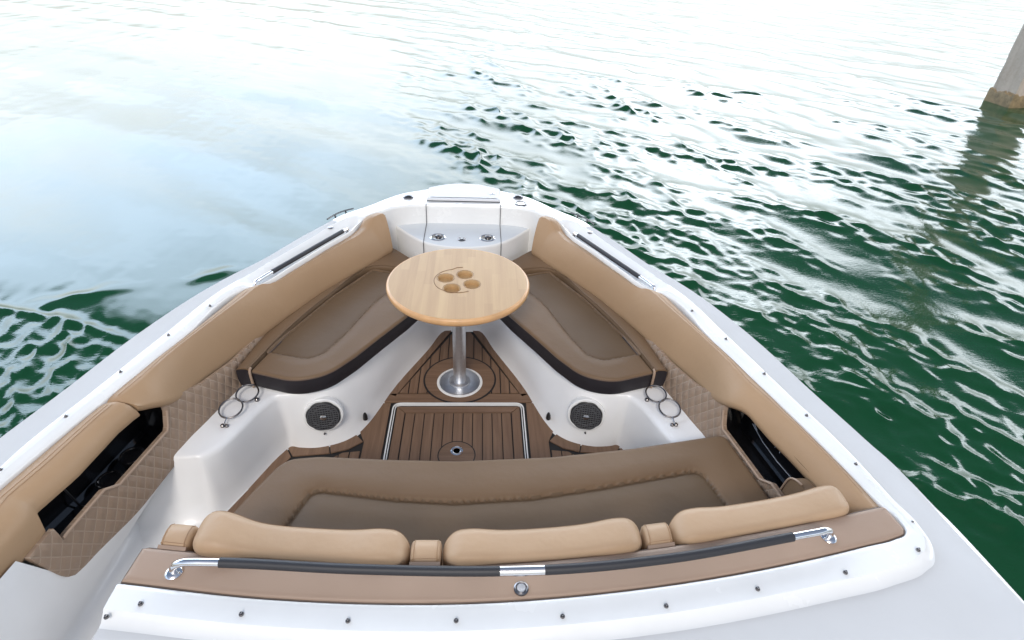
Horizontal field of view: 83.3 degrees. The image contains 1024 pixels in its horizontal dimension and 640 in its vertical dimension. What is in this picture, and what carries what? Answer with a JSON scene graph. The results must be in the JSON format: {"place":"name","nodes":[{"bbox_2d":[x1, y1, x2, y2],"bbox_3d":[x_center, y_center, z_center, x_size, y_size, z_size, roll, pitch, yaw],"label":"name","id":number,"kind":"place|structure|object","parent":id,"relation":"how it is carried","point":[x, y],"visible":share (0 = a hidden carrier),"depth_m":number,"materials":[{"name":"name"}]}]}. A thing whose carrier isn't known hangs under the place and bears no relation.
{"place":"outdoors","nodes":[
{"label":"outdoors","id":0,"kind":"place"},
{"bbox_2d":[0,0,1023,600],"bbox_3d":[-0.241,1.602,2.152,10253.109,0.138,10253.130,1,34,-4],"label":"water","id":1,"kind":"structure","parent":0,"point":[822,200],"depth_m":7.68,"materials":[{"name":"green liquid"}]},
{"bbox_2d":[0,184,1023,639],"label":"motorboat","id":2,"kind":"object","parent":1,"relation":"on","point":[126,468],"visible":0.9,"depth_m":2.17,"materials":[{"name":"white plastic"}]},
{"bbox_2d":[193,511,410,564],"bbox_3d":[-0.623,0.688,1.718,0.641,0.198,0.146,4,34,2],"label":"backrest cushion","id":3,"kind":"object","parent":2,"relation":"attached to","point":[219,534],"visible":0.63,"depth_m":1.66,"materials":[{"name":"beige leather"}]},
{"bbox_2d":[236,248,417,393],"bbox_3d":[-0.848,-0.041,3.196,0.617,0.110,1.385,13,36,15],"label":"bow seat cushion","id":4,"kind":"object","parent":2,"relation":"on","point":[337,333],"visible":0.79,"depth_m":2.94,"materials":[{"name":"brown leather"}]},
{"bbox_2d":[386,249,528,396],"bbox_3d":[-0.286,0.084,3.112,0.724,0.692,0.724,1,34,-4],"label":"pedestal table","id":5,"kind":"object","parent":2,"relation":"on","point":[458,290],"visible":1,"depth_m":2.91,"materials":[{"name":"brown wood"}]},
{"bbox_2d":[234,436,767,555],"bbox_3d":[-0.009,0.758,2.112,2.054,0.136,0.690,-2,34,-7],"label":"bench cushion","id":6,"kind":"object","parent":2,"relation":"on","point":[411,501],"visible":0.48,"depth_m":2.17,"materials":[{"name":"brown leather"}]},
{"bbox_2d":[443,518,641,565],"bbox_3d":[0.097,0.707,1.762,0.614,0.162,0.129,-2,34,-7],"label":"backrest cushion","id":7,"kind":"object","parent":2,"relation":"attached to","point":[476,546],"visible":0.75,"depth_m":1.70,"materials":[{"name":"beige leather"}]},
{"bbox_2d":[500,251,666,393],"bbox_3d":[0.263,-0.031,3.264,0.617,0.110,1.385,-13,37,-22],"label":"bow seat cushion","id":8,"kind":"object","parent":2,"relation":"on","point":[573,332],"visible":0.77,"depth_m":3.03,"materials":[{"name":"brown leather"}]},
{"bbox_2d":[669,485,848,544],"bbox_3d":[0.806,0.662,1.881,0.646,0.162,0.126,-5,35,-12],"label":"backrest cushion","id":9,"kind":"object","parent":2,"relation":"attached to","point":[707,524],"visible":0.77,"depth_m":1.82,"materials":[{"name":"beige leather"}]},
{"bbox_2d":[984,24,1023,107],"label":"concrete pillar","id":10,"kind":"structure","parent":1,"relation":"in","point":[1006,90],"depth_m":11.55,"materials":[{"name":"grey concrete"}]}
]}

